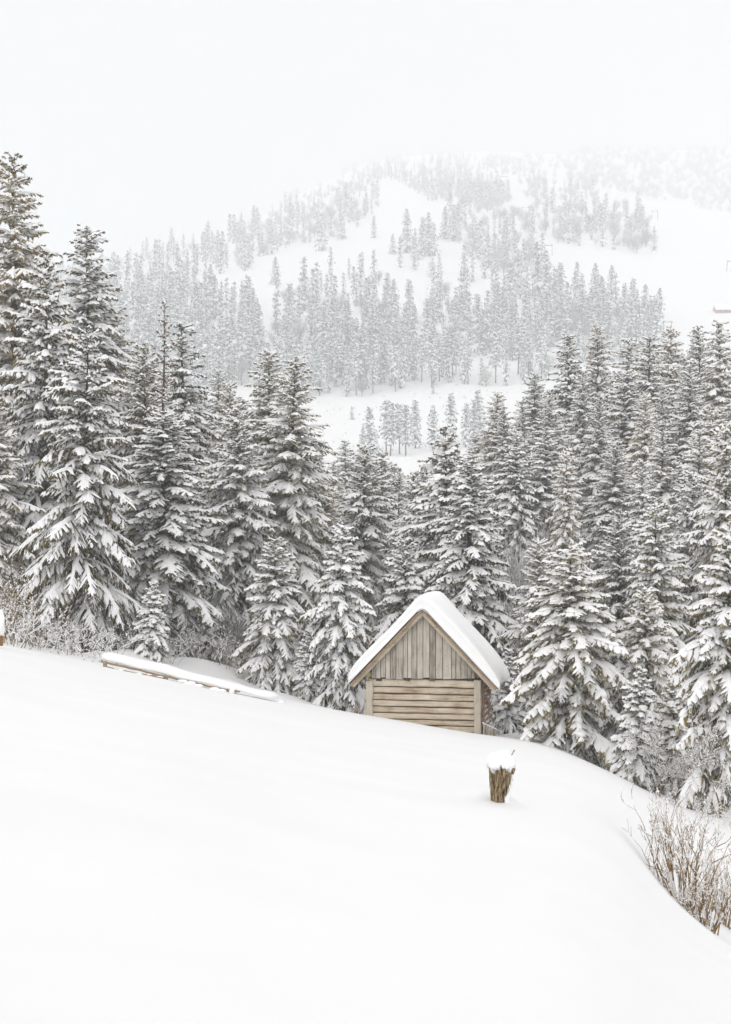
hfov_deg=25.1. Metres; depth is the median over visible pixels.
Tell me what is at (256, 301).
spruce tree
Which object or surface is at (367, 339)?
spruce tree
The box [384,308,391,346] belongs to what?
spruce tree
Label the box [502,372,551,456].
spruce tree
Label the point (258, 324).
spruce tree
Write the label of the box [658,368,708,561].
spruce tree
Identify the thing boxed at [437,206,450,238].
spruce tree
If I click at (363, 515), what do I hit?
spruce tree
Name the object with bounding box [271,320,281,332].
leafless tree
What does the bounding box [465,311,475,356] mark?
spruce tree
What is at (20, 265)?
spruce tree
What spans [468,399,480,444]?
spruce tree
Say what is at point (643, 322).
spruce tree
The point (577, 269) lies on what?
spruce tree
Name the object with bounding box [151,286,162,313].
spruce tree
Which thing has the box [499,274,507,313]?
spruce tree
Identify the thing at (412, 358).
spruce tree
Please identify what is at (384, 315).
spruce tree
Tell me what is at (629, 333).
leafless tree
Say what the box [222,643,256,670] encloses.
shrub
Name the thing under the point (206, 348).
leafless tree
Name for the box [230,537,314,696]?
spruce tree
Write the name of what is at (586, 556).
leafless tree
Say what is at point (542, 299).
spruce tree
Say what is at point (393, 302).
spruce tree
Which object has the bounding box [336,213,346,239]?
spruce tree
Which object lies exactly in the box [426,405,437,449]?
spruce tree
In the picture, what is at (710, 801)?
shrub
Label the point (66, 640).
shrub
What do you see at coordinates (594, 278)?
spruce tree
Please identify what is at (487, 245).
spruce tree
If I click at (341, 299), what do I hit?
leafless tree
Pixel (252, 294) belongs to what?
spruce tree
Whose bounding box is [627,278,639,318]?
spruce tree
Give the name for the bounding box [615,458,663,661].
spruce tree
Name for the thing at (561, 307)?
spruce tree
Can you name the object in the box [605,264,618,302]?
spruce tree
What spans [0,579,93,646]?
shrub
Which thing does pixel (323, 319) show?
spruce tree
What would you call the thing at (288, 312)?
spruce tree
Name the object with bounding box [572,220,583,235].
leafless tree
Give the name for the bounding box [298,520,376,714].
spruce tree
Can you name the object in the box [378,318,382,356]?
spruce tree
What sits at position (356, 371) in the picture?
spruce tree
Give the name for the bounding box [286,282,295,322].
spruce tree
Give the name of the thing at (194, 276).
spruce tree
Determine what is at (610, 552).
leafless tree
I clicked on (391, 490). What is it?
spruce tree
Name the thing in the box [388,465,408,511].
spruce tree
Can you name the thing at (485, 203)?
leafless tree
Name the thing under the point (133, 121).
sky
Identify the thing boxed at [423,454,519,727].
spruce tree
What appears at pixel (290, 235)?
leafless tree
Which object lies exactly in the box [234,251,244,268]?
leafless tree
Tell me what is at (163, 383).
spruce tree
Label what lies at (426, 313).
spruce tree
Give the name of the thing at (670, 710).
spruce tree
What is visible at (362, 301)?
leafless tree
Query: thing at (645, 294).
spruce tree
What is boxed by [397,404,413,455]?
spruce tree
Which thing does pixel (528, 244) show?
leafless tree
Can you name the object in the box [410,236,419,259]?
spruce tree
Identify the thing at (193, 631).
shrub
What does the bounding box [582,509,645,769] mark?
spruce tree
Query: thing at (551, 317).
spruce tree
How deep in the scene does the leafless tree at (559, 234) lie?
1164.90 m
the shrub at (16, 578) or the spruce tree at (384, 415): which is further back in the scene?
the spruce tree at (384, 415)
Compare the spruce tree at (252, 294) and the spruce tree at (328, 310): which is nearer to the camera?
the spruce tree at (328, 310)
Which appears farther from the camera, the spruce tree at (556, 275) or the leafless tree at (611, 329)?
the spruce tree at (556, 275)
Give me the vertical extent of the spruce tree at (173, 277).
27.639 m
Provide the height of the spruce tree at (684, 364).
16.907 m
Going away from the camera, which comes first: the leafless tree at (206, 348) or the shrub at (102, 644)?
the shrub at (102, 644)
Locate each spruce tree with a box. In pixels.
[0,150,78,510]
[0,252,108,633]
[0,287,28,390]
[0,397,50,635]
[6,325,144,652]
[51,223,145,619]
[93,342,200,634]
[96,302,143,514]
[103,408,231,657]
[117,287,130,334]
[129,318,143,357]
[130,306,142,351]
[130,580,169,662]
[131,355,160,405]
[132,300,193,550]
[139,320,220,529]
[141,308,154,356]
[143,302,156,350]
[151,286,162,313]
[153,314,167,358]
[154,307,160,350]
[163,294,172,322]
[165,369,202,452]
[167,313,177,354]
[167,328,189,379]
[168,270,179,304]
[168,289,178,323]
[169,298,186,336]
[181,294,189,337]
[186,435,207,490]
[188,264,200,307]
[188,348,204,387]
[188,403,298,671]
[193,308,210,358]
[193,468,250,650]
[195,393,218,466]
[196,309,209,344]
[196,329,209,382]
[202,263,216,304]
[202,380,250,508]
[205,341,220,385]
[206,366,227,455]
[207,274,219,318]
[209,331,229,382]
[220,328,228,356]
[221,316,237,349]
[221,324,237,379]
[225,316,238,350]
[228,348,308,584]
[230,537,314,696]
[234,310,245,348]
[234,316,247,365]
[239,397,258,434]
[241,276,254,309]
[242,289,253,324]
[242,315,253,359]
[242,325,255,371]
[245,355,344,658]
[245,379,270,431]
[250,287,257,316]
[251,304,266,347]
[253,298,261,336]
[253,338,265,380]
[268,256,280,284]
[272,329,282,364]
[273,338,280,378]
[278,330,289,372]
[278,341,287,391]
[281,324,293,341]
[282,283,295,328]
[283,291,294,329]
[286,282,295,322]
[286,336,296,381]
[292,337,299,355]
[292,629,326,705]
[295,344,304,385]
[298,349,308,383]
[298,482,373,660]
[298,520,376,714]
[300,268,309,309]
[301,341,313,395]
[302,444,343,564]
[304,442,401,678]
[311,347,325,392]
[312,212,328,250]
[312,309,328,360]
[314,354,325,395]
[324,305,330,345]
[324,317,336,365]
[324,337,333,381]
[324,461,347,523]
[326,290,336,316]
[328,320,337,360]
[332,328,342,372]
[334,305,344,343]
[334,439,357,532]
[335,488,354,524]
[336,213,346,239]
[337,333,347,384]
[340,297,348,328]
[340,300,352,347]
[342,348,352,391]
[348,324,361,364]
[349,318,360,344]
[349,350,359,394]
[349,406,354,419]
[352,334,367,388]
[359,321,369,370]
[359,426,365,453]
[360,407,381,453]
[361,301,370,348]
[361,451,405,586]
[363,322,370,365]
[366,309,373,337]
[366,349,378,393]
[367,334,382,384]
[368,536,427,650]
[369,295,378,332]
[369,314,380,356]
[370,215,376,237]
[377,321,387,360]
[377,399,390,451]
[377,470,432,624]
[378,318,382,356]
[378,332,389,382]
[381,468,405,590]
[382,309,388,334]
[382,403,398,455]
[382,485,397,520]
[383,272,392,308]
[383,279,401,321]
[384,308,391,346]
[387,306,401,349]
[387,321,397,363]
[387,337,400,391]
[388,234,396,254]
[388,423,500,604]
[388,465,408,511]
[389,293,400,338]
[390,318,400,363]
[393,403,408,453]
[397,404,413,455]
[398,208,417,252]
[398,326,412,360]
[399,302,409,336]
[405,279,413,321]
[407,464,437,535]
[408,337,418,379]
[409,304,420,349]
[409,399,422,447]
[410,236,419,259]
[414,333,427,381]
[417,217,426,250]
[417,492,442,560]
[421,298,432,335]
[422,211,440,255]
[423,335,437,387]
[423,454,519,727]
[424,325,437,361]
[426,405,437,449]
[434,338,446,381]
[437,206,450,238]
[438,452,489,544]
[441,325,454,374]
[442,392,458,442]
[444,326,459,376]
[446,204,462,240]
[448,299,458,336]
[449,294,464,340]
[449,310,466,355]
[455,331,461,373]
[456,284,468,330]
[460,402,472,446]
[461,336,472,383]
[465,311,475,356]
[465,433,490,515]
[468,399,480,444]
[470,391,523,568]
[471,389,485,438]
[472,293,484,342]
[473,308,489,354]
[480,233,494,268]
[480,406,526,576]
[487,298,499,339]
[487,331,504,382]
[488,430,545,623]
[489,280,497,311]
[491,537,563,738]
[491,647,526,735]
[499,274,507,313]
[499,541,629,772]
[502,258,517,307]
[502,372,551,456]
[511,323,526,374]
[512,398,538,507]
[516,304,531,342]
[519,284,534,329]
[519,327,527,367]
[519,428,583,554]
[523,394,587,571]
[524,332,534,376]
[527,242,550,298]
[534,330,545,378]
[536,249,553,302]
[537,290,547,323]
[537,321,549,371]
[540,333,600,453]
[542,450,595,623]
[545,300,556,345]
[546,294,559,337]
[551,268,562,298]
[551,298,570,345]
[555,262,566,305]
[555,307,573,355]
[562,369,607,548]
[569,395,625,584]
[571,323,619,477]
[572,262,581,288]
[573,318,586,363]
[575,283,586,319]
[577,441,638,622]
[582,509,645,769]
[586,285,600,325]
[587,262,600,295]
[588,267,597,297]
[588,315,596,358]
[595,277,602,301]
[596,289,604,318]
[598,290,612,332]
[600,303,618,344]
[601,338,645,440]
[602,368,649,489]
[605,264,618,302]
[609,586,692,790]
[610,665,664,793]
[613,501,695,750]
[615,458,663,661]
[617,334,682,475]
[618,283,629,322]
[619,318,628,360]
[619,392,665,548]
[624,355,647,383]
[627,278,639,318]
[627,297,635,339]
[633,289,640,314]
[633,429,683,563]
[636,309,651,355]
[639,284,649,316]
[647,303,664,356]
[648,383,677,474]
[650,299,657,336]
[650,677,698,795]
[654,324,688,440]
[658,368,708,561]
[662,470,714,734]
[666,428,723,592]
[667,521,730,815]
[669,325,724,474]
[669,355,693,410]
[672,420,730,752]
[678,406,730,552]
[695,319,730,455]
[719,385,730,476]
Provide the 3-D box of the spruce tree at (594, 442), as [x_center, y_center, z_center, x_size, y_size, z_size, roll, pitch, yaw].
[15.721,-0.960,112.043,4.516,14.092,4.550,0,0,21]
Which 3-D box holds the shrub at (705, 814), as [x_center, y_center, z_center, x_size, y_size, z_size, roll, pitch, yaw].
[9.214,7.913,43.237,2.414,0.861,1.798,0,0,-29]
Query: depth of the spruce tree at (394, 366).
733.67 m
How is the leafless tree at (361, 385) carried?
on the ground
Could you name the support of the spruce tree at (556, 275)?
on the ground
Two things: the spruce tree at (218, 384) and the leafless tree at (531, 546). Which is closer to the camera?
the leafless tree at (531, 546)
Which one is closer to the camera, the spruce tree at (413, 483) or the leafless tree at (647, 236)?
the spruce tree at (413, 483)
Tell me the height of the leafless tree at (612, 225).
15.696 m
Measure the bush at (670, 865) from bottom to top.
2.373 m
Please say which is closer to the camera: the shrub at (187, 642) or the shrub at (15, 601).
the shrub at (15, 601)
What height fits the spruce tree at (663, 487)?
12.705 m
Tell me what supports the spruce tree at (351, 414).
on the ground
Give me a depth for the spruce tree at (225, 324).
789.95 m
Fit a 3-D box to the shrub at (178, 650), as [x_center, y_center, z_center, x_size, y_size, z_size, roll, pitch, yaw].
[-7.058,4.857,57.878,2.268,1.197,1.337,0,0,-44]
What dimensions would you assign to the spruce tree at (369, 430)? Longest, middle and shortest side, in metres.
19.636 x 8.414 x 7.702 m
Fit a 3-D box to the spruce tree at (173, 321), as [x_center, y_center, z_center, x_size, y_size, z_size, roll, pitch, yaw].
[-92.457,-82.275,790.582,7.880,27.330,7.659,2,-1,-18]
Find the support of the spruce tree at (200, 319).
on the ground
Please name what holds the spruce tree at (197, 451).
on the ground
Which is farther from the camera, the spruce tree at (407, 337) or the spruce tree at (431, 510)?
the spruce tree at (407, 337)
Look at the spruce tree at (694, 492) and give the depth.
65.76 m
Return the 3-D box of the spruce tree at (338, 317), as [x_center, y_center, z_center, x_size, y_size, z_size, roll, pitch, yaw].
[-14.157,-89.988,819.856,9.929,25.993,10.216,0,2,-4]
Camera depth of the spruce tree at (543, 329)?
761.06 m
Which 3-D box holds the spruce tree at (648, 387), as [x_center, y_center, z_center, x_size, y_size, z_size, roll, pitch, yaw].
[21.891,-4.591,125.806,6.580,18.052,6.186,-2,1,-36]
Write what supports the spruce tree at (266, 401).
on the ground
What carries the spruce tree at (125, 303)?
on the ground
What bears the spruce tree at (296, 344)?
on the ground
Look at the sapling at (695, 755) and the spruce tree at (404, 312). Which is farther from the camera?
the spruce tree at (404, 312)
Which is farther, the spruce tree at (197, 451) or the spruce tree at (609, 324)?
the spruce tree at (609, 324)
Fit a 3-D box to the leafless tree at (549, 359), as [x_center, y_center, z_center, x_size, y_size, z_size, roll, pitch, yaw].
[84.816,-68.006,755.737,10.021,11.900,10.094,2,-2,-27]
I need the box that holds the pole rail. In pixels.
[101,652,283,703]
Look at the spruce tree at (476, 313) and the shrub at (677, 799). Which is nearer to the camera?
the shrub at (677, 799)
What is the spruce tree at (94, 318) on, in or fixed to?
on the ground
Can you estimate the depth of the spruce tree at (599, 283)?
883.07 m
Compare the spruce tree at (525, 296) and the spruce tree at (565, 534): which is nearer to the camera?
the spruce tree at (565, 534)
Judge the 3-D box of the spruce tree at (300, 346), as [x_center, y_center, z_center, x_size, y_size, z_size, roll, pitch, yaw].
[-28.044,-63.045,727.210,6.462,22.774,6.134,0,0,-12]
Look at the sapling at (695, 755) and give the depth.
44.93 m
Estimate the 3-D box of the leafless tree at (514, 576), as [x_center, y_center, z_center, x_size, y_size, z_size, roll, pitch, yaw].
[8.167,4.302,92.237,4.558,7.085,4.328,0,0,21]
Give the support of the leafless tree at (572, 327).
on the ground
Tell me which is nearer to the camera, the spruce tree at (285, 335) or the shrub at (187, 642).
the shrub at (187, 642)
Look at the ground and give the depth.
16.32 m
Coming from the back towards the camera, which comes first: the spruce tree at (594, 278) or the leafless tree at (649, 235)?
the leafless tree at (649, 235)
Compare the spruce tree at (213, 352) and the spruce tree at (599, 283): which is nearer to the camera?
the spruce tree at (213, 352)
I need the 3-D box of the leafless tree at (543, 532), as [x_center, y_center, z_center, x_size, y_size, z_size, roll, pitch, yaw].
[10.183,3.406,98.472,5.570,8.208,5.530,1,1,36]
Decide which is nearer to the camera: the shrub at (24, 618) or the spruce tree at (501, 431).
the shrub at (24, 618)
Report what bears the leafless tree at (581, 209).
on the ground
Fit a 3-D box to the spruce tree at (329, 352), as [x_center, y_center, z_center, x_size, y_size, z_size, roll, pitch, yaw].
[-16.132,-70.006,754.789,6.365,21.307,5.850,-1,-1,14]
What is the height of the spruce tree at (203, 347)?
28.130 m
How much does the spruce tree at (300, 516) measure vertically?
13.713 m
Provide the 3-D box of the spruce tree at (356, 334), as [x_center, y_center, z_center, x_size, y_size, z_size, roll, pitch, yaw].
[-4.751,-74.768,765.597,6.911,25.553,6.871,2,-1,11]
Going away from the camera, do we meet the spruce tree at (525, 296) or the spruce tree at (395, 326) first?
the spruce tree at (395, 326)
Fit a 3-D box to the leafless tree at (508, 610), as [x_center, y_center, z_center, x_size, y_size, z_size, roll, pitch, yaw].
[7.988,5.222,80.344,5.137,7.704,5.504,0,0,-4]
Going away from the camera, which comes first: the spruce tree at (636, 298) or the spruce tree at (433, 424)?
the spruce tree at (433, 424)
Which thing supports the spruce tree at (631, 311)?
on the ground
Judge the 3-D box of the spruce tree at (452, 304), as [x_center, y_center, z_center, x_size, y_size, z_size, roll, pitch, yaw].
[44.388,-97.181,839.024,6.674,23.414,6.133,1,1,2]
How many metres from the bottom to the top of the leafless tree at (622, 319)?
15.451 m
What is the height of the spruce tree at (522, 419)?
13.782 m
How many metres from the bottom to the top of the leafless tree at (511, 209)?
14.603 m
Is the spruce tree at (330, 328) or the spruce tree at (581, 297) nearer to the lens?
the spruce tree at (330, 328)
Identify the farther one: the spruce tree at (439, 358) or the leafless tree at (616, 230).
the leafless tree at (616, 230)
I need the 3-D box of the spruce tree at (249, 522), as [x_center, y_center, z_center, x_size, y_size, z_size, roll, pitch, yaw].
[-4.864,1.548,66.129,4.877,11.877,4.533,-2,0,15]
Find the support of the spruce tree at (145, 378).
on the ground
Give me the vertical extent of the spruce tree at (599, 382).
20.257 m
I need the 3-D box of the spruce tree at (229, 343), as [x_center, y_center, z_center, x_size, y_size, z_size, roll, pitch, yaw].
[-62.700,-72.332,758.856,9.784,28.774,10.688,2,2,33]
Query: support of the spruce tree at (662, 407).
on the ground
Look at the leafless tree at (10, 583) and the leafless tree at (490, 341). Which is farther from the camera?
the leafless tree at (490, 341)
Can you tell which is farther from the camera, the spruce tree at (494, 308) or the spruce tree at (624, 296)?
the spruce tree at (624, 296)
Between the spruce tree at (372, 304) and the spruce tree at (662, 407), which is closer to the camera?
the spruce tree at (662, 407)
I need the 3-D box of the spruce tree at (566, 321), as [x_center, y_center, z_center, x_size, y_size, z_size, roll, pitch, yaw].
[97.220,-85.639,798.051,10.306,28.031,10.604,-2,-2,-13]
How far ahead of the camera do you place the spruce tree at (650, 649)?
52.77 m
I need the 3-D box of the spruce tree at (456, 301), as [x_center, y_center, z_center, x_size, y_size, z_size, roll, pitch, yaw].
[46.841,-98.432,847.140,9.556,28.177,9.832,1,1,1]
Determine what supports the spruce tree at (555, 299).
on the ground
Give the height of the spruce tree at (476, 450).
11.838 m
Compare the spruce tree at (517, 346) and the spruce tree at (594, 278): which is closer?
the spruce tree at (517, 346)
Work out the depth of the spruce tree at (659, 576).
60.03 m
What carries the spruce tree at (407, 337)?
on the ground
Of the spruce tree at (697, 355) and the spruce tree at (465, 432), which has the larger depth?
the spruce tree at (465, 432)
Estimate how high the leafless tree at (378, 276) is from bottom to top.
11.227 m
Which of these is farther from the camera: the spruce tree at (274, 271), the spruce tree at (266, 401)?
the spruce tree at (274, 271)
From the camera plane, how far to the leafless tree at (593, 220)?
1212.86 m
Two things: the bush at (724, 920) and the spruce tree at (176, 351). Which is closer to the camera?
the bush at (724, 920)
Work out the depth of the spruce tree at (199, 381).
737.14 m
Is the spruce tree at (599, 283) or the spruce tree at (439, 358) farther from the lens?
the spruce tree at (599, 283)
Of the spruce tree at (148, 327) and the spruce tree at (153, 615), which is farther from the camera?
the spruce tree at (148, 327)
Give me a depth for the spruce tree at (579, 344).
779.67 m
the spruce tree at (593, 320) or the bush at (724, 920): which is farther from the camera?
the spruce tree at (593, 320)
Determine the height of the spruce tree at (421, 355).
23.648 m
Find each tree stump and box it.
[0,609,4,645]
[486,750,516,802]
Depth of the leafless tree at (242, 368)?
744.14 m
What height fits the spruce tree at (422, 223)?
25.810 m
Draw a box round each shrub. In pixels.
[0,536,100,640]
[0,556,129,637]
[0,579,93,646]
[1,572,49,647]
[3,593,69,647]
[3,606,61,641]
[4,609,90,652]
[21,605,101,649]
[34,622,114,656]
[38,619,152,663]
[52,618,123,652]
[89,616,148,650]
[99,629,138,650]
[133,625,235,657]
[138,618,301,670]
[161,633,198,663]
[171,619,244,664]
[203,635,256,668]
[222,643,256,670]
[660,792,696,808]
[663,788,730,816]
[676,802,730,829]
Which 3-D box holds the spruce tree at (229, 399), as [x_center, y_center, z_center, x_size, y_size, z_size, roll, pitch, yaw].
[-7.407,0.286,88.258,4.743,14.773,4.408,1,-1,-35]
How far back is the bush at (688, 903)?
26.84 m
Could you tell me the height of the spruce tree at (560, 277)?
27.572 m
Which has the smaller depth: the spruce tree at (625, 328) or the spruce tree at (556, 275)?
the spruce tree at (625, 328)
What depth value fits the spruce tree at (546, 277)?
945.39 m
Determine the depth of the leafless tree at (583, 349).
786.21 m
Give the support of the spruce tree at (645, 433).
on the ground
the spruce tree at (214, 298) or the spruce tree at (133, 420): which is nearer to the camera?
the spruce tree at (133, 420)
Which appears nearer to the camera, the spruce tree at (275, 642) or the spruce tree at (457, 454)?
the spruce tree at (275, 642)
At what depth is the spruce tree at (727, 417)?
115.15 m
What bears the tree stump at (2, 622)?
on the ground
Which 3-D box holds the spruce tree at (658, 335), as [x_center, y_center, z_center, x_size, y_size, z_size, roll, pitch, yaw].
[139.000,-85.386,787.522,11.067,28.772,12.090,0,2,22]
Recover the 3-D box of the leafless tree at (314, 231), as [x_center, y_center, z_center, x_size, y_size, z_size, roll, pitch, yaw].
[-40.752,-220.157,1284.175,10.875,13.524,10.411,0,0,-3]
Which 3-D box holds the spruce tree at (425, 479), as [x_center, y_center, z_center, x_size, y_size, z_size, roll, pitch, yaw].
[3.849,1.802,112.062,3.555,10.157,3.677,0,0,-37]
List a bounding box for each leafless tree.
[2,562,20,609]
[197,339,211,353]
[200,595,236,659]
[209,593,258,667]
[213,254,224,271]
[228,358,253,384]
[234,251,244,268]
[252,335,265,350]
[255,239,269,255]
[266,329,282,342]
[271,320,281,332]
[280,286,293,298]
[281,228,296,243]
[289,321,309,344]
[307,222,317,236]
[325,207,336,216]
[336,294,352,311]
[352,294,365,308]
[354,377,368,392]
[373,269,383,284]
[376,297,388,313]
[420,296,433,317]
[438,277,451,300]
[476,361,496,385]
[479,197,493,212]
[484,336,491,353]
[486,506,561,569]
[486,533,548,621]
[497,256,510,273]
[498,206,507,217]
[499,522,556,591]
[501,547,559,656]
[502,337,515,360]
[507,205,518,219]
[518,216,534,231]
[525,235,536,249]
[538,216,550,231]
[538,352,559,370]
[545,336,553,348]
[546,530,602,588]
[553,226,564,241]
[567,317,576,333]
[571,300,589,316]
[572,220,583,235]
[575,317,590,339]
[576,203,587,217]
[580,339,591,358]
[587,214,600,227]
[590,524,663,588]
[605,322,617,340]
[608,221,619,234]
[609,220,622,238]
[611,302,622,320]
[613,347,623,359]
[614,312,632,329]
[619,228,630,245]
[623,324,632,338]
[627,235,644,252]
[635,228,649,245]
[638,230,650,246]
[640,227,652,244]
[641,213,654,229]
[649,296,667,310]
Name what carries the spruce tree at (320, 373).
on the ground
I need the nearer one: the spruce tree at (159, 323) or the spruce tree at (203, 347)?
the spruce tree at (203, 347)
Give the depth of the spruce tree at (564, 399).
127.76 m
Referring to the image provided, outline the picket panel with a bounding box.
[482,722,496,735]
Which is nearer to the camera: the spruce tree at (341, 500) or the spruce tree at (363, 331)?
the spruce tree at (341, 500)
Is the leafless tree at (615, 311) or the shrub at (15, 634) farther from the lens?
the leafless tree at (615, 311)
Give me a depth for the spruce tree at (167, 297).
847.17 m
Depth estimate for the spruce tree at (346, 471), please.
159.61 m
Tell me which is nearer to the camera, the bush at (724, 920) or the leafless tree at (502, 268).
the bush at (724, 920)
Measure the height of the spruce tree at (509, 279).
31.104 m
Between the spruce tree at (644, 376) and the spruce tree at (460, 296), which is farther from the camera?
the spruce tree at (460, 296)
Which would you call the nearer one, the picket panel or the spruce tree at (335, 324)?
the picket panel
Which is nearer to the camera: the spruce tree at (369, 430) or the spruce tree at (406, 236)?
the spruce tree at (369, 430)
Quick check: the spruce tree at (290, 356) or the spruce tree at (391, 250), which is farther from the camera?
the spruce tree at (391, 250)
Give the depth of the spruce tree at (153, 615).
56.77 m
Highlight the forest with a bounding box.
[56,139,730,450]
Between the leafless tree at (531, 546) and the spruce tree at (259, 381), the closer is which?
the leafless tree at (531, 546)
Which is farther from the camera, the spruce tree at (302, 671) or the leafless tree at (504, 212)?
the leafless tree at (504, 212)
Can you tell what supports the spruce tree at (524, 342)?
on the ground
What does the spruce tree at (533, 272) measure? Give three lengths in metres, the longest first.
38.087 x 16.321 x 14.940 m
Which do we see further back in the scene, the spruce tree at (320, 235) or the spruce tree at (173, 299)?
the spruce tree at (320, 235)
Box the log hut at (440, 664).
[348,591,509,734]
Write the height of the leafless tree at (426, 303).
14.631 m
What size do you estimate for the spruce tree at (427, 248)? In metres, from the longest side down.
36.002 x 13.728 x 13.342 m
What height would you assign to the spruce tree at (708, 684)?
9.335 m
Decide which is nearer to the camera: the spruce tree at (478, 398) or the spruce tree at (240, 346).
the spruce tree at (478, 398)
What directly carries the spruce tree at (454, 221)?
on the ground
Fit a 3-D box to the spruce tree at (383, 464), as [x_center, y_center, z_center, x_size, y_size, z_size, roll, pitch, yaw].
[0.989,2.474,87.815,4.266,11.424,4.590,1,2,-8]
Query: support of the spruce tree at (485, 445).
on the ground
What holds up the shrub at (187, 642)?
on the ground
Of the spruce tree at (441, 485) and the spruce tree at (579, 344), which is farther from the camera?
the spruce tree at (579, 344)
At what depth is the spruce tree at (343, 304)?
843.25 m
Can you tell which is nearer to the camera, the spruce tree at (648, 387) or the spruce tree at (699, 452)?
the spruce tree at (699, 452)
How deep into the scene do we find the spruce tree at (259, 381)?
109.49 m
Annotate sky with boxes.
[0,0,730,280]
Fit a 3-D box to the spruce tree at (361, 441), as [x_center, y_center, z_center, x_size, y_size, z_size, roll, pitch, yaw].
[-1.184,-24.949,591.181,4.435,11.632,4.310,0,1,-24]
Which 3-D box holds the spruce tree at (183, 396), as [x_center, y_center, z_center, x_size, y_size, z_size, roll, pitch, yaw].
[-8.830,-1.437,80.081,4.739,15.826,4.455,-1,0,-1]
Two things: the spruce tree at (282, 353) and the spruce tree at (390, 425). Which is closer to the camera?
the spruce tree at (390, 425)
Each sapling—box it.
[624,711,680,796]
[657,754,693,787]
[675,716,730,817]
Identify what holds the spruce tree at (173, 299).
on the ground
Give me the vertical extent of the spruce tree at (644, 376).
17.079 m
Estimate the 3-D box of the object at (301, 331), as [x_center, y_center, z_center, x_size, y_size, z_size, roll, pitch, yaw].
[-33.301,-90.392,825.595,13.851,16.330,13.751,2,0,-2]
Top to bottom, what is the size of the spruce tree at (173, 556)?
10.141 m
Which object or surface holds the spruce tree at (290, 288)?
on the ground
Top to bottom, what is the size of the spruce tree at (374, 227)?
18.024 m
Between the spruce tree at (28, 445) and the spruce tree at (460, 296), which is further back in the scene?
the spruce tree at (460, 296)
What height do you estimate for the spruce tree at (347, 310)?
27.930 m
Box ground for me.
[0,150,730,1023]
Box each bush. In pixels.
[621,771,730,919]
[658,852,730,935]
[675,878,730,930]
[693,847,730,929]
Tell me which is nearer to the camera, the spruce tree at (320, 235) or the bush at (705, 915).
the bush at (705, 915)
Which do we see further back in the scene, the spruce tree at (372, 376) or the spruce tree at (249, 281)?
the spruce tree at (249, 281)
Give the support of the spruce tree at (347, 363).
on the ground
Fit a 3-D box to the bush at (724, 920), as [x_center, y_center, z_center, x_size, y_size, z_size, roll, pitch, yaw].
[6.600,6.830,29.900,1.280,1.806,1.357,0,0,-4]
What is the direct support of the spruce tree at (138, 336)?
on the ground
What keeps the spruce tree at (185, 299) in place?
on the ground
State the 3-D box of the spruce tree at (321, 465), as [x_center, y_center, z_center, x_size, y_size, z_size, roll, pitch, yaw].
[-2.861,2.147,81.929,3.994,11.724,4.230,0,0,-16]
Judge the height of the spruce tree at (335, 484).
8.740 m
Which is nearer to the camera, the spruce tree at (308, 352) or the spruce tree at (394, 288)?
the spruce tree at (308, 352)
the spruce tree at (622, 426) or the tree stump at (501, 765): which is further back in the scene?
the spruce tree at (622, 426)
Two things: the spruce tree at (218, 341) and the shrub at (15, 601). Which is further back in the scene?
the spruce tree at (218, 341)
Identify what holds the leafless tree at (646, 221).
on the ground
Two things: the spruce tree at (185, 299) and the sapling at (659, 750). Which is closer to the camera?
the sapling at (659, 750)
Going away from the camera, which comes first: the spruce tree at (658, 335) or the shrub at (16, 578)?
the shrub at (16, 578)
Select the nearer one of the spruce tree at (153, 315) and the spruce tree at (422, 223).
the spruce tree at (153, 315)
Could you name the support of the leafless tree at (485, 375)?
on the ground
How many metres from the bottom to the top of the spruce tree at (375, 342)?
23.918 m
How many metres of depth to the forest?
1147.14 m
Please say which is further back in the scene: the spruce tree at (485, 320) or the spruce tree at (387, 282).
the spruce tree at (387, 282)
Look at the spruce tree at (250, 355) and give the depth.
772.05 m
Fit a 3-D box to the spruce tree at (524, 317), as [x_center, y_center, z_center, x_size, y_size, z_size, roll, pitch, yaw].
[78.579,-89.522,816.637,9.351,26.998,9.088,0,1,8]
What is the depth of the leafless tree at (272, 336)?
819.84 m
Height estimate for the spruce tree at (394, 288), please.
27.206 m
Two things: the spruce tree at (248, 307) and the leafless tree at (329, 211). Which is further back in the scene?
the leafless tree at (329, 211)
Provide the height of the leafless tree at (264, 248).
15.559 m
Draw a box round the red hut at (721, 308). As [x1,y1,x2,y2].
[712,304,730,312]
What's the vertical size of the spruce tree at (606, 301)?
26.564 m
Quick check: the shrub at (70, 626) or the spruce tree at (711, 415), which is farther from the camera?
the spruce tree at (711, 415)
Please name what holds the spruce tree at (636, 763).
on the ground
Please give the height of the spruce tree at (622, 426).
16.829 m
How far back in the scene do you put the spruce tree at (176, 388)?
99.85 m
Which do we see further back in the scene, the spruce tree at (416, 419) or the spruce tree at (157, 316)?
the spruce tree at (157, 316)
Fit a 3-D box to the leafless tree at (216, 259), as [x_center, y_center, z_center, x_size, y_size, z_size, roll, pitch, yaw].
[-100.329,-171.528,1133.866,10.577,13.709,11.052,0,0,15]
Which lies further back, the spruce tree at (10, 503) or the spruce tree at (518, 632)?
the spruce tree at (10, 503)
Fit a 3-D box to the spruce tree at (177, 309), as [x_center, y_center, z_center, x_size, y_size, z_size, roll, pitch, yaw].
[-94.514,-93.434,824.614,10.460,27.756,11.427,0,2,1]
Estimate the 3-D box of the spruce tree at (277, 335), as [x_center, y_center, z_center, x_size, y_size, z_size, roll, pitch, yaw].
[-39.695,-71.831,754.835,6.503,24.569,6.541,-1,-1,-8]
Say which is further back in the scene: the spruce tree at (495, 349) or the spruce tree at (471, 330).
the spruce tree at (471, 330)

